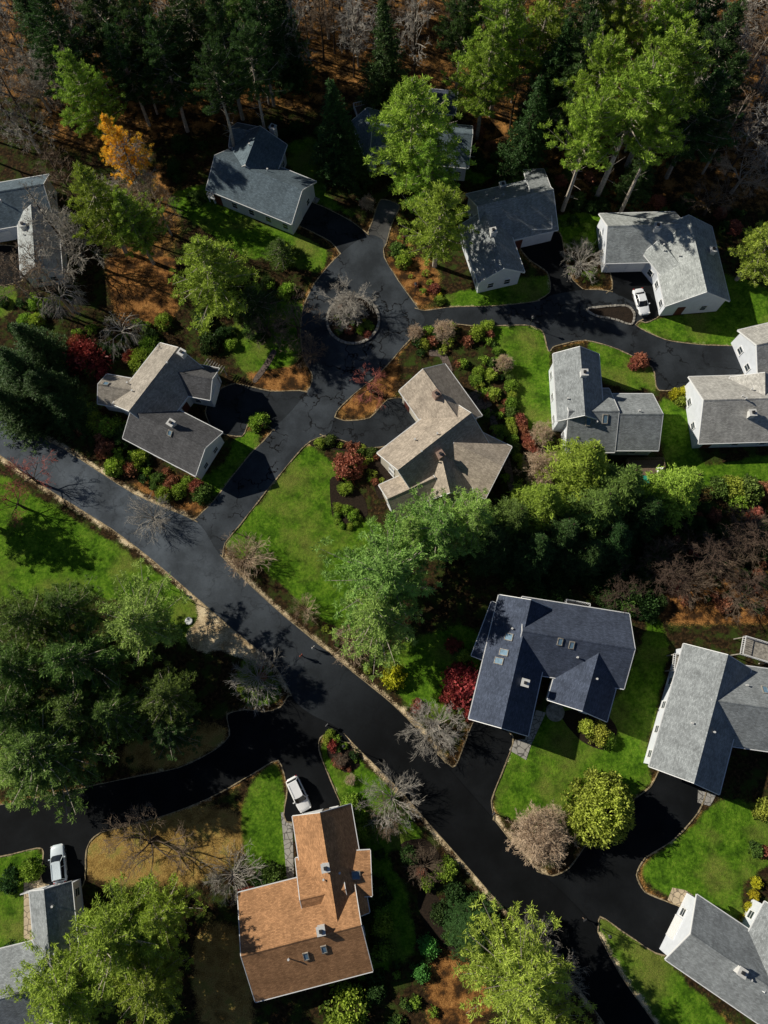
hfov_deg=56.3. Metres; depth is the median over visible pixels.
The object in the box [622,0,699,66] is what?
pine tree
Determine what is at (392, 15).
bare tree
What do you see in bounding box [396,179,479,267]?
pine tree
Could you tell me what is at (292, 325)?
bare tree
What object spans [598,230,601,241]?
window
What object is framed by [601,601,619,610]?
shrub
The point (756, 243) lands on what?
deciduous tree
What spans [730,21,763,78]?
bare tree
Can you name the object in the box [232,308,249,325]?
shrub
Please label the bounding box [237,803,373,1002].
house
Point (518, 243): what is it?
door
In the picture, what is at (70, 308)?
bare tree
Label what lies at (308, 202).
window
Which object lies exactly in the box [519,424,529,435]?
shrub
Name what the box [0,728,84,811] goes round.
pine tree
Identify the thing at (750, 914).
window
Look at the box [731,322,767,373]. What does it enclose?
house
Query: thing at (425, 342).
shrub
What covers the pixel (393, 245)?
shrub
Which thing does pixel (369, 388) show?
bare tree
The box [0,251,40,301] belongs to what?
bare tree
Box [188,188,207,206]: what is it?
shrub
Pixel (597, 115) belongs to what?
pine tree
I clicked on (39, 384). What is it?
spruce tree
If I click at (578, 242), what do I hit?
shrub
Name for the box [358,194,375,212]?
bare tree
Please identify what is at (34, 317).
shrub
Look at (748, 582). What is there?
bare tree
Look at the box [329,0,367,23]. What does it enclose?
bare tree
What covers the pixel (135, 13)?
pine tree
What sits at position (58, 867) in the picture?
parked car
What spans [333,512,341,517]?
shrub
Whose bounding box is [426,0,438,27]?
bare tree
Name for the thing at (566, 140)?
bare tree
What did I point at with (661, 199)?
shrub
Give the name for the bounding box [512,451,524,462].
shrub
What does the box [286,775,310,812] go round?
parked car
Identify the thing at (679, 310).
door
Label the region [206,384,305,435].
driveway
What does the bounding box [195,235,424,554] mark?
side road
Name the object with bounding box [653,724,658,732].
window
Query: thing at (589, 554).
spruce tree
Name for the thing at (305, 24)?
bare tree
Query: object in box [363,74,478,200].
pine tree
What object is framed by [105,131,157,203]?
bare tree
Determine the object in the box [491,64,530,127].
bare tree
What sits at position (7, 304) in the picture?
shrub
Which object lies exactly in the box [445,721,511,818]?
driveway
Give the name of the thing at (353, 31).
bare tree
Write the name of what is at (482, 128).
shrub
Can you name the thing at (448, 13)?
bare tree
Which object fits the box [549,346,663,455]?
house
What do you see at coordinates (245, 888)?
deck
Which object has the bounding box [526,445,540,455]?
shrub
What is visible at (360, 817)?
shrub
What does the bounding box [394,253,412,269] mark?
shrub
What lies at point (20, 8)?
spruce tree
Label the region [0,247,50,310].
bare tree
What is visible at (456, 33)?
pine tree
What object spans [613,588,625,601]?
shrub
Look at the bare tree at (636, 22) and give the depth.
115.59 m
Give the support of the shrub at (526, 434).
on the ground
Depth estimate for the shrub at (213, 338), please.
114.78 m
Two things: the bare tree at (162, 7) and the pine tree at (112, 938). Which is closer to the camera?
the pine tree at (112, 938)
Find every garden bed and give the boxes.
[309,437,392,499]
[327,741,359,771]
[328,298,377,341]
[330,476,367,523]
[400,839,457,951]
[562,710,616,749]
[589,306,632,322]
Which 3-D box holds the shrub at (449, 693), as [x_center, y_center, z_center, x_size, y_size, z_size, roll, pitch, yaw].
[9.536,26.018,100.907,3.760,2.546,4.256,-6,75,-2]
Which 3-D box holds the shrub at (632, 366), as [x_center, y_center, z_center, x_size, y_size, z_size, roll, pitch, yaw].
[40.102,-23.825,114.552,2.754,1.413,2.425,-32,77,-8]
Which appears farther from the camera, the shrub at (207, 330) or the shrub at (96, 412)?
the shrub at (207, 330)
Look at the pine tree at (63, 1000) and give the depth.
85.38 m
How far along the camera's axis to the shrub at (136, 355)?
113.66 m
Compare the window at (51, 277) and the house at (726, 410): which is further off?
the window at (51, 277)
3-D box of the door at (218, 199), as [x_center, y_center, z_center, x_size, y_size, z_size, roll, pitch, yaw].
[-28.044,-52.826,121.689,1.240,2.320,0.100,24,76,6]
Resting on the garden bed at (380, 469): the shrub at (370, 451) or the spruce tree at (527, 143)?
the shrub at (370, 451)
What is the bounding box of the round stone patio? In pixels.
[546,703,563,721]
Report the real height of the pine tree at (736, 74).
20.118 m
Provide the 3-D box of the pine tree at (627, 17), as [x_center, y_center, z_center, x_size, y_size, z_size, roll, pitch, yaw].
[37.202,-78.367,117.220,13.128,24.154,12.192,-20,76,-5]
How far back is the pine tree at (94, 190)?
107.68 m
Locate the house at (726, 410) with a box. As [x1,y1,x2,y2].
[684,372,767,448]
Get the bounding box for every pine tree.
[0,583,70,664]
[0,629,60,718]
[0,675,55,742]
[0,686,118,823]
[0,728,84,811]
[0,929,118,1023]
[16,0,99,112]
[31,665,112,750]
[37,616,131,714]
[40,574,112,636]
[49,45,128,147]
[66,160,143,253]
[68,871,182,1023]
[69,0,143,90]
[84,668,155,750]
[91,555,189,669]
[93,926,194,1023]
[99,16,162,126]
[104,188,168,264]
[106,0,174,108]
[131,661,202,734]
[133,872,206,950]
[141,700,203,760]
[142,13,210,132]
[156,0,223,104]
[167,234,261,332]
[188,30,252,149]
[199,0,264,120]
[207,0,275,59]
[227,15,294,129]
[229,0,288,106]
[236,281,284,325]
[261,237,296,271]
[310,510,443,636]
[329,586,423,681]
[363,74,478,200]
[380,506,453,569]
[385,482,471,573]
[393,137,460,216]
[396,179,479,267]
[431,0,485,89]
[436,486,502,557]
[440,24,517,139]
[451,0,541,117]
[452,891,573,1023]
[504,972,596,1023]
[517,0,577,90]
[537,9,614,134]
[537,79,622,211]
[549,0,626,52]
[552,18,630,161]
[575,0,651,77]
[576,47,685,196]
[608,15,714,168]
[618,81,692,212]
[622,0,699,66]
[643,0,730,60]
[664,65,747,178]
[680,0,748,124]
[684,49,752,150]
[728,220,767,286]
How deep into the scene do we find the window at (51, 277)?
117.23 m
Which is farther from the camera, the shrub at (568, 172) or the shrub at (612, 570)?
the shrub at (568, 172)
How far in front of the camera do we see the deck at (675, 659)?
100.34 m
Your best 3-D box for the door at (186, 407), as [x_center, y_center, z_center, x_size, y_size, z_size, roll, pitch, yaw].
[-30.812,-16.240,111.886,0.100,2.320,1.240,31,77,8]
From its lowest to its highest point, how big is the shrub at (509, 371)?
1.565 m
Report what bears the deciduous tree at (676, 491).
on the ground
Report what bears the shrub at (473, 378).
on the ground
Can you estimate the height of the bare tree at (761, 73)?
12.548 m
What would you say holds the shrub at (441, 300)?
on the ground
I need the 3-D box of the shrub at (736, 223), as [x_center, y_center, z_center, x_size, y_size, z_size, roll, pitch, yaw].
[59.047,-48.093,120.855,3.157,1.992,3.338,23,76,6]
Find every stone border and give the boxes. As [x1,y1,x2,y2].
[326,295,379,344]
[586,304,635,324]
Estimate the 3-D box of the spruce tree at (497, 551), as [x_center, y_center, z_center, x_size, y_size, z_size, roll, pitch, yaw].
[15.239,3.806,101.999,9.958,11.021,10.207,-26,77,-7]
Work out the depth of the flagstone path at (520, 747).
100.11 m
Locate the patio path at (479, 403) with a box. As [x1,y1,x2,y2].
[468,388,491,411]
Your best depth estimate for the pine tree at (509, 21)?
112.33 m
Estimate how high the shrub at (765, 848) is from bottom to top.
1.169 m
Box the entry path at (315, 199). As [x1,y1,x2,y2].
[312,197,319,203]
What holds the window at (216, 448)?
in the house at (160, 392)
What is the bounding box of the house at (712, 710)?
[644,643,767,794]
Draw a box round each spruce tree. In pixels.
[0,345,79,404]
[0,381,52,455]
[9,321,73,375]
[10,0,88,102]
[20,367,88,439]
[44,392,102,441]
[263,0,316,98]
[309,78,364,190]
[330,119,377,200]
[350,0,410,118]
[440,890,493,949]
[440,890,506,968]
[457,520,513,577]
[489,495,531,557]
[492,74,549,183]
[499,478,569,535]
[504,527,558,585]
[509,16,574,156]
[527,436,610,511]
[534,509,585,576]
[558,533,608,584]
[561,481,623,541]
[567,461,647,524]
[586,516,637,571]
[609,149,656,210]
[615,493,666,546]
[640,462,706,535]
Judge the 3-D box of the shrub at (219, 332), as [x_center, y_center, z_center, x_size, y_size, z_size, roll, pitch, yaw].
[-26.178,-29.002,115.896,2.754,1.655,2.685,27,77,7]
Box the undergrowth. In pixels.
[0,140,767,1023]
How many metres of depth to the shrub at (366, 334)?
115.88 m
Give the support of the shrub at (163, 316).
on the ground
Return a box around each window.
[49,276,59,281]
[74,885,80,897]
[193,398,202,403]
[203,461,209,470]
[212,445,218,454]
[231,202,238,210]
[248,208,255,216]
[265,215,272,223]
[282,222,288,230]
[306,197,310,207]
[486,282,494,288]
[503,278,510,285]
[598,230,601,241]
[646,268,653,278]
[646,749,651,757]
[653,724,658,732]
[654,279,658,290]
[658,298,662,309]
[660,700,665,708]
[667,677,672,685]
[678,906,686,917]
[686,397,691,407]
[690,421,695,431]
[697,305,708,310]
[736,346,743,355]
[743,362,750,372]
[745,908,755,919]
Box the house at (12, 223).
[0,174,68,287]
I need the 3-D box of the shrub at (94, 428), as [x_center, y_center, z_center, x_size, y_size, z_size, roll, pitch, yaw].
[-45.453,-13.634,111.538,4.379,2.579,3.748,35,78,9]
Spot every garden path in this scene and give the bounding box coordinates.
[252,350,275,382]
[429,350,451,371]
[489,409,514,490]
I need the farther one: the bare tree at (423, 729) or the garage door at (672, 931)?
the bare tree at (423, 729)
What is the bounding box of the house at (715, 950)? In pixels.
[659,893,767,1023]
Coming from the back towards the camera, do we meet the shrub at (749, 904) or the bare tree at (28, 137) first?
the bare tree at (28, 137)
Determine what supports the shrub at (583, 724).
on the garden bed at (571, 718)
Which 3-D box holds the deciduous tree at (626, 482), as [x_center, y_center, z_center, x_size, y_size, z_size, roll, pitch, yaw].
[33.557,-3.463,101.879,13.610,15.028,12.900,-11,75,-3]
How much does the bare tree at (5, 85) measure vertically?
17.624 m
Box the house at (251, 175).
[206,122,316,233]
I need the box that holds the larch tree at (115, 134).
[97,111,153,196]
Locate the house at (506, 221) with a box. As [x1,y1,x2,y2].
[458,168,558,292]
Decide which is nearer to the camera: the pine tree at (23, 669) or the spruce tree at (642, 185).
the pine tree at (23, 669)
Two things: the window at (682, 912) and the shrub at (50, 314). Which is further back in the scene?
the shrub at (50, 314)
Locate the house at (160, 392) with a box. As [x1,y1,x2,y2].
[97,342,223,478]
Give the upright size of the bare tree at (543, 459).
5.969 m
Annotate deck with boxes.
[206,191,215,203]
[237,886,253,892]
[353,101,366,115]
[563,599,590,605]
[625,458,665,483]
[665,653,678,671]
[730,636,767,663]
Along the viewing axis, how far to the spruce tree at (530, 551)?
101.91 m
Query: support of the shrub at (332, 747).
on the garden bed at (350, 762)
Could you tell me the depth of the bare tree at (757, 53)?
121.16 m
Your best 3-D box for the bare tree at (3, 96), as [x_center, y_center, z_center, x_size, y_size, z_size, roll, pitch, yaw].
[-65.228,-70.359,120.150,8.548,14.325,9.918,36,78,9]
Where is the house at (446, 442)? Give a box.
[377,363,511,521]
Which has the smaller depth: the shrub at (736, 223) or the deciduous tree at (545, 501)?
the deciduous tree at (545, 501)
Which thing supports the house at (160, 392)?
on the ground
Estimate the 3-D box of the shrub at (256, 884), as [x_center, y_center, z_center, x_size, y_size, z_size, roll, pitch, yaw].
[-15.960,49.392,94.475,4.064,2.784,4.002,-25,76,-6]
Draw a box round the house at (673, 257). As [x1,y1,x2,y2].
[596,211,729,315]
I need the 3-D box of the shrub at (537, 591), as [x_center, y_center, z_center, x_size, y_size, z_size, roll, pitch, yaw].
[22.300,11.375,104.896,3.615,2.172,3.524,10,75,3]
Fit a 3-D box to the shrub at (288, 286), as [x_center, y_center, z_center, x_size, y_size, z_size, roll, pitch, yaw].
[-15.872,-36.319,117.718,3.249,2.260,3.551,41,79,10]
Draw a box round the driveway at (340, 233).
[299,203,367,252]
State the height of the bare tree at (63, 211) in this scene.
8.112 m
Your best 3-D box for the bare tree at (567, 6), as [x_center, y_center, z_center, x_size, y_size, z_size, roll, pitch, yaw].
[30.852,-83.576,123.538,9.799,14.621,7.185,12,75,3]
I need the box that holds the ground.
[0,0,767,1023]
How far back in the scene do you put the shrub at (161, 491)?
108.39 m
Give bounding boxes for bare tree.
[0,0,22,31]
[0,1,30,68]
[0,5,16,57]
[0,17,22,82]
[0,37,62,106]
[0,57,33,126]
[0,69,19,123]
[0,95,59,153]
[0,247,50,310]
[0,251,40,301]
[0,450,56,497]
[0,478,33,527]
[6,54,64,112]
[12,38,55,110]
[14,239,73,294]
[17,45,66,121]
[18,179,76,260]
[23,203,75,243]
[32,140,78,204]
[34,210,114,281]
[35,0,70,32]
[35,276,88,320]
[40,29,64,84]
[50,0,76,29]
[52,211,93,265]
[55,29,97,100]
[59,3,110,94]
[60,14,99,90]
[66,0,97,52]
[68,0,108,77]
[92,171,127,201]
[98,26,117,91]
[98,802,199,892]
[99,311,149,360]
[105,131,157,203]
[112,174,151,205]
[119,22,157,114]
[124,491,171,541]
[140,175,182,235]
[154,0,182,49]
[200,841,265,908]
[219,529,277,584]
[224,647,288,713]
[226,535,263,579]
[237,298,291,347]
[249,41,287,104]
[267,286,326,354]
[273,0,316,79]
[288,0,321,37]
[290,593,319,625]
[291,0,314,31]
[291,0,320,58]
[291,331,328,367]
[301,0,334,39]
[302,0,336,60]
[313,272,379,318]
[317,0,347,54]
[327,290,369,331]
[329,0,365,44]
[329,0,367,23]
[331,0,372,77]
[331,624,377,670]
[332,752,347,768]
[337,0,367,66]
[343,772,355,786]
[345,6,402,51]
[351,362,386,408]
[355,760,426,841]
[357,0,375,28]
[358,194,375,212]
[364,793,406,843]
[373,0,403,42]
[393,0,436,75]
[394,0,437,48]
[395,0,421,33]
[395,698,465,767]
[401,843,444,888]
[404,699,469,746]
[407,322,423,341]
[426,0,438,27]
[432,319,456,344]
[437,0,483,48]
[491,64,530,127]
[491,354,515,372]
[504,800,569,872]
[507,799,579,870]
[508,13,538,102]
[513,447,558,488]
[514,910,562,958]
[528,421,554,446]
[540,0,579,22]
[544,943,590,1002]
[549,72,592,146]
[560,236,607,284]
[568,13,583,51]
[600,559,650,622]
[615,3,641,55]
[620,41,668,134]
[632,0,659,44]
[632,4,660,49]
[632,550,697,601]
[638,534,685,581]
[664,0,705,76]
[666,551,721,607]
[679,523,738,586]
[680,65,710,121]
[680,173,745,215]
[682,527,756,584]
[701,81,746,149]
[701,85,759,173]
[710,142,767,198]
[712,560,767,600]
[716,3,755,48]
[718,500,767,561]
[722,0,761,35]
[723,102,767,175]
[723,509,767,568]
[723,566,767,622]
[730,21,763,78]
[730,39,761,87]
[735,64,767,129]
[741,44,767,112]
[741,134,767,196]
[744,13,767,74]
[745,0,765,26]
[748,44,767,91]
[748,103,767,153]
[749,10,767,70]
[757,573,767,612]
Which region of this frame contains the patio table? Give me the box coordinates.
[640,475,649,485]
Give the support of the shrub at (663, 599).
on the ground
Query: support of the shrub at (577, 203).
on the ground
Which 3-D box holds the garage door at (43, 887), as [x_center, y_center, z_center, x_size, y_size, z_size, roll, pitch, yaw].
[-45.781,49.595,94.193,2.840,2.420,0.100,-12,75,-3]
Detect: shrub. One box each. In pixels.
[0,295,10,309]
[0,863,24,894]
[4,938,15,946]
[16,312,30,325]
[18,855,44,883]
[26,297,40,311]
[27,312,47,327]
[39,298,51,310]
[45,302,60,318]
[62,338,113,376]
[66,333,87,350]
[82,361,97,378]
[82,413,101,436]
[87,359,108,380]
[88,409,101,425]
[93,438,116,459]
[95,414,122,437]
[96,342,109,356]
[103,453,127,477]
[107,343,123,358]
[113,423,135,450]
[121,349,139,363]
[121,459,138,477]
[125,449,150,466]
[126,347,150,373]
[129,459,144,473]
[138,333,163,355]
[143,328,158,343]
[148,471,165,490]
[154,311,172,330]
[154,485,172,503]
[160,474,179,490]
[168,483,188,500]
[180,475,194,490]
[187,478,204,496]
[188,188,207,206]
[188,482,215,505]
[192,310,214,330]
[197,331,223,354]
[198,327,213,343]
[215,326,229,341]
[224,326,236,337]
[224,337,237,351]
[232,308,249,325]
[240,318,266,340]
[247,412,270,432]
[248,871,276,887]
[252,859,286,884]
[255,327,270,341]
[260,276,273,289]
[274,239,300,268]
[274,319,286,332]
[276,281,297,301]
[279,128,291,139]
[286,120,306,138]
[313,436,325,448]
[316,980,372,1023]
[322,733,331,746]
[323,434,336,447]
[324,729,335,739]
[326,738,340,753]
[331,448,367,481]
[332,502,341,512]
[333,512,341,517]
[334,517,340,524]
[336,480,353,496]
[339,791,360,809]
[340,505,350,515]
[344,325,355,334]
[346,509,358,521]
[346,523,352,530]
[352,800,368,826]
[353,521,359,526]
[354,514,362,520]
[355,819,374,842]
[356,326,364,334]
[356,448,365,456]
[362,319,372,330]
[362,906,378,924]
[363,330,371,338]
[363,986,382,1004]
[365,447,377,458]
[368,873,393,909]
[368,935,388,950]
[368,979,389,1005]
[370,938,394,962]
[380,664,407,689]
[382,660,396,674]
[388,240,406,258]
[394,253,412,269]
[399,843,420,867]
[410,698,424,714]
[410,960,431,983]
[414,865,427,877]
[416,337,429,349]
[417,932,441,959]
[418,872,436,892]
[428,283,440,294]
[429,901,449,926]
[432,854,459,882]
[434,295,444,305]
[438,686,465,710]
[439,660,478,708]
[442,878,465,904]
[443,636,463,655]
[443,929,458,946]
[454,647,470,663]
[462,702,471,721]
[464,893,481,911]
[467,324,484,342]
[468,374,483,385]
[470,148,483,161]
[471,365,485,378]
[472,123,484,140]
[479,319,495,331]
[483,367,499,383]
[484,140,497,152]
[486,387,501,401]
[491,346,502,355]
[498,362,512,374]
[504,373,514,381]
[504,379,520,392]
[504,396,519,410]
[504,406,519,417]
[504,416,515,426]
[504,423,518,436]
[506,432,519,445]
[507,390,516,397]
[509,441,521,452]
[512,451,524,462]
[513,413,525,422]
[515,417,527,426]
[515,421,527,431]
[517,459,527,471]
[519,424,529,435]
[520,432,531,440]
[521,437,538,449]
[522,435,534,446]
[524,579,546,598]
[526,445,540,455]
[527,450,541,462]
[545,584,572,602]
[554,173,568,187]
[559,169,573,183]
[567,198,584,215]
[569,191,586,206]
[572,239,586,251]
[577,716,593,738]
[581,574,603,596]
[583,199,600,215]
[588,720,612,748]
[590,185,609,199]
[593,591,608,606]
[595,196,611,212]
[595,586,615,608]
[597,572,617,589]
[597,729,616,749]
[598,563,629,586]
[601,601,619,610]
[609,598,622,610]
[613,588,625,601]
[619,597,639,616]
[622,576,645,600]
[627,357,641,370]
[628,590,662,614]
[629,352,649,370]
[630,601,647,617]
[631,584,652,598]
[632,559,653,580]
[637,608,654,621]
[638,574,654,588]
[640,540,669,568]
[647,604,660,618]
[649,194,667,210]
[651,591,668,612]
[665,578,680,595]
[668,387,682,400]
[669,201,686,216]
[674,394,685,406]
[678,192,696,208]
[679,515,696,531]
[680,385,685,395]
[695,501,711,514]
[695,525,714,543]
[705,475,728,501]
[705,507,722,523]
[713,205,726,219]
[713,525,726,539]
[714,593,734,614]
[715,220,730,234]
[717,524,734,540]
[718,474,748,500]
[725,219,743,236]
[727,492,750,510]
[731,473,765,510]
[738,914,744,922]
[743,901,752,911]
[744,509,755,523]
[747,839,764,857]
[747,889,760,900]
[749,503,764,517]
[749,875,763,889]
[750,525,767,543]
[751,796,767,821]
[756,519,767,534]
[757,480,767,501]
[761,845,767,858]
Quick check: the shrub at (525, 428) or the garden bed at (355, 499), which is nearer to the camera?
the garden bed at (355, 499)
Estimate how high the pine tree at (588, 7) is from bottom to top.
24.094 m
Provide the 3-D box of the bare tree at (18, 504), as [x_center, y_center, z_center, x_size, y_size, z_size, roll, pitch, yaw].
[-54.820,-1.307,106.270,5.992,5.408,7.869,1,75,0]
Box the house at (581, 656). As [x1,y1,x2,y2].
[468,594,635,736]
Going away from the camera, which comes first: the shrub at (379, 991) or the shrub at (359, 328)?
the shrub at (379, 991)
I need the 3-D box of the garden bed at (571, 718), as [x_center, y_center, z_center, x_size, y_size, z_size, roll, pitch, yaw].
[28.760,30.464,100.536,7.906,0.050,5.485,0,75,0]
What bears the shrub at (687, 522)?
on the ground
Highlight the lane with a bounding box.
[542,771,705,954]
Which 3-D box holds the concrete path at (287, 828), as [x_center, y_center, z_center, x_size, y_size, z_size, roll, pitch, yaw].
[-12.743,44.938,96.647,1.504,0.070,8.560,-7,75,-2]
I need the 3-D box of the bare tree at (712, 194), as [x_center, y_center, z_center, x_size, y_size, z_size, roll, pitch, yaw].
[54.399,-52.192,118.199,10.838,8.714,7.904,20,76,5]
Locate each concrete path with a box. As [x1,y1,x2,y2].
[24,880,46,939]
[281,812,293,878]
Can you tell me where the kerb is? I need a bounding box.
[0,199,742,1023]
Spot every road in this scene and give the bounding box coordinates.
[0,421,653,1023]
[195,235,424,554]
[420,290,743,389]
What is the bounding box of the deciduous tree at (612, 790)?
[558,765,635,849]
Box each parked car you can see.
[48,843,68,883]
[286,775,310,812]
[632,287,649,315]
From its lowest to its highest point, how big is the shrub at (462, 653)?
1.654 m
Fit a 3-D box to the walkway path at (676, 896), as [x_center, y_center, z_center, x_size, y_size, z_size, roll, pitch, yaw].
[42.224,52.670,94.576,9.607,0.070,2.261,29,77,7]
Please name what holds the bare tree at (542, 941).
on the ground
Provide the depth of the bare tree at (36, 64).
118.24 m
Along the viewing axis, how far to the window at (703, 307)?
115.95 m
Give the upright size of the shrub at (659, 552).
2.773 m
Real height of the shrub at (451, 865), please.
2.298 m
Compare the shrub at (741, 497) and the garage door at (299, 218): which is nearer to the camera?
the shrub at (741, 497)
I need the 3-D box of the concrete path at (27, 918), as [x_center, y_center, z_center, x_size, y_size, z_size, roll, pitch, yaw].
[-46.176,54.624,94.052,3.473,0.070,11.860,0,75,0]
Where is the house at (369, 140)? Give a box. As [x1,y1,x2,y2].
[351,107,472,180]
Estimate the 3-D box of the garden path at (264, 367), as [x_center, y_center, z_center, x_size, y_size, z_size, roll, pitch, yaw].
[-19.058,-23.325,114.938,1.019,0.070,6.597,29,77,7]
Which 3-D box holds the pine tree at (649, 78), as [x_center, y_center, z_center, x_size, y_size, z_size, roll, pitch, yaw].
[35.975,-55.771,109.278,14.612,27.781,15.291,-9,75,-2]
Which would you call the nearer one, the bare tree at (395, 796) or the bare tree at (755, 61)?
the bare tree at (395, 796)
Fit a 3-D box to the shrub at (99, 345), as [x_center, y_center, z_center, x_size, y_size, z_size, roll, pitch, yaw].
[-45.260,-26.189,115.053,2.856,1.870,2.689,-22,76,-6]
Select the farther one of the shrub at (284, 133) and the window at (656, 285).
the shrub at (284, 133)
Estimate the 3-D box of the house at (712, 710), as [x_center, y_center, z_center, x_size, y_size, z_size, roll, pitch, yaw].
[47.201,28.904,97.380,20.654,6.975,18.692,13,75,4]
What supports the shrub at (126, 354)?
on the ground
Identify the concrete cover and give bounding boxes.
[185,617,192,624]
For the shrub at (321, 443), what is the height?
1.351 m
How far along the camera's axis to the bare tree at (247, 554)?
105.38 m
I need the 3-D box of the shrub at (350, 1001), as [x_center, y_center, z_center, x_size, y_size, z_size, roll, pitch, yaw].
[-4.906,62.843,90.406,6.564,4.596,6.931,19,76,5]
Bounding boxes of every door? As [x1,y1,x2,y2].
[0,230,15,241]
[20,885,49,894]
[182,402,190,412]
[211,384,219,406]
[214,194,222,205]
[293,210,302,231]
[302,809,322,813]
[376,164,383,173]
[404,400,408,411]
[515,239,522,248]
[606,264,627,272]
[624,263,645,271]
[666,914,682,939]
[673,307,685,314]
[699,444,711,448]
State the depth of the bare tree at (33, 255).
109.85 m
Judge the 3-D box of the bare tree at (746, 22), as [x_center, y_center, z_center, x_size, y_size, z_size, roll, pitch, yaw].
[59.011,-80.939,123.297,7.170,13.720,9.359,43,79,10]
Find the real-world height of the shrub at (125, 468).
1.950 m
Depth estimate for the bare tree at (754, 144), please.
119.68 m
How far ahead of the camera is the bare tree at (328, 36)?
125.09 m
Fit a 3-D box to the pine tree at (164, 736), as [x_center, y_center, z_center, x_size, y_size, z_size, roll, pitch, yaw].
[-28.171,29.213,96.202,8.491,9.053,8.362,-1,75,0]
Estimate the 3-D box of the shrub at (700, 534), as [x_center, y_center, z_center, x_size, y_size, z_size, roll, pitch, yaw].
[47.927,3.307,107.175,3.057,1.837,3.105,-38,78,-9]
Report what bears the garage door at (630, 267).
in the house at (673, 257)
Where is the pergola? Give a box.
[204,358,226,383]
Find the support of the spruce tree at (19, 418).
on the ground
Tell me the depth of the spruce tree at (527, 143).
115.98 m
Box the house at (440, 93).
[429,88,457,123]
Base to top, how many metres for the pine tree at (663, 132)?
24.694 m
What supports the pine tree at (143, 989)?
on the ground
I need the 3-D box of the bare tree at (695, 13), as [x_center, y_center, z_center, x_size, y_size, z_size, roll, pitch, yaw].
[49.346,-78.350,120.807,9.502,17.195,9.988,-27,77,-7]
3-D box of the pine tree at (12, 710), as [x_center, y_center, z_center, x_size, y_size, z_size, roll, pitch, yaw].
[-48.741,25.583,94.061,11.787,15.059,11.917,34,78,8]
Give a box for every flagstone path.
[509,710,545,759]
[698,790,715,805]
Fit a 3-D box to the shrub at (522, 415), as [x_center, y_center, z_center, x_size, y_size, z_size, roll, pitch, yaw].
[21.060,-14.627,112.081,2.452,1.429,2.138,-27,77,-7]
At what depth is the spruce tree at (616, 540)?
101.56 m
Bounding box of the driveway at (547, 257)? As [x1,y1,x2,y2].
[521,232,582,300]
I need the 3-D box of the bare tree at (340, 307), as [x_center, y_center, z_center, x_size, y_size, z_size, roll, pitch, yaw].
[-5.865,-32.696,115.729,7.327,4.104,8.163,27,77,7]
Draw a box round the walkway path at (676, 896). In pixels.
[668,888,694,906]
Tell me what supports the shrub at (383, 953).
on the ground
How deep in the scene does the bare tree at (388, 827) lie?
95.94 m
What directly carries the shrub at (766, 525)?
on the ground
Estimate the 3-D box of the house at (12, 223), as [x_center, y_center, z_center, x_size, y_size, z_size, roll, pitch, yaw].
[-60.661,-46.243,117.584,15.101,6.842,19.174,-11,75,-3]
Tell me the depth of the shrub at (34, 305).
117.01 m
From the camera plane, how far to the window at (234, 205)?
121.04 m
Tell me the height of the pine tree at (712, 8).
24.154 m
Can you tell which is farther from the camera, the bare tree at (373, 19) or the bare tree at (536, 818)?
the bare tree at (373, 19)
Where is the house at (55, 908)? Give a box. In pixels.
[0,878,86,1023]
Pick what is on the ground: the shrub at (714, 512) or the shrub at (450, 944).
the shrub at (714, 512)
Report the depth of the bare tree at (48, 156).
114.30 m
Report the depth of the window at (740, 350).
114.05 m
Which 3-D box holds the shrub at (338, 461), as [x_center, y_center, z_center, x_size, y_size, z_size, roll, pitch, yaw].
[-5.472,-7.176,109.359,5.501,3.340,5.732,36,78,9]
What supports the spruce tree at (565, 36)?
on the ground
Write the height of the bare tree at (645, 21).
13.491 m
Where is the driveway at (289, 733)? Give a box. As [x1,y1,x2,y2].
[0,696,348,885]
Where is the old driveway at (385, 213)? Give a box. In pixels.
[368,200,398,246]
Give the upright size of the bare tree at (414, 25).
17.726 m
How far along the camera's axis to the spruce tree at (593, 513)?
99.89 m
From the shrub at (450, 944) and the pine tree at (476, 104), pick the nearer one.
the shrub at (450, 944)
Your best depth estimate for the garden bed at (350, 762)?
99.55 m
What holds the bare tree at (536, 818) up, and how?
on the ground
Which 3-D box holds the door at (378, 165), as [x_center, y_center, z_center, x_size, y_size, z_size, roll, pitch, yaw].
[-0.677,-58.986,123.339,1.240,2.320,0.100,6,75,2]
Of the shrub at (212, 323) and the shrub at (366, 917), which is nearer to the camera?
the shrub at (366, 917)
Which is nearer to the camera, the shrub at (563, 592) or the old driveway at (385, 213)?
the shrub at (563, 592)
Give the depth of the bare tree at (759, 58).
119.41 m
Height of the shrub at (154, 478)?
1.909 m
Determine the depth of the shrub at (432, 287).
118.00 m
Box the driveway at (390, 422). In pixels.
[326,398,415,446]
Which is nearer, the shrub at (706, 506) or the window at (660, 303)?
the shrub at (706, 506)
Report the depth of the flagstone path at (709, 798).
98.18 m
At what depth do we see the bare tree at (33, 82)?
121.62 m
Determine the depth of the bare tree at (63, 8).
124.25 m
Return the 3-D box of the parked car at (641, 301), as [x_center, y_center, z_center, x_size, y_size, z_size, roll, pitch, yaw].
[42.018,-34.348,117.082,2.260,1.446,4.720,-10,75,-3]

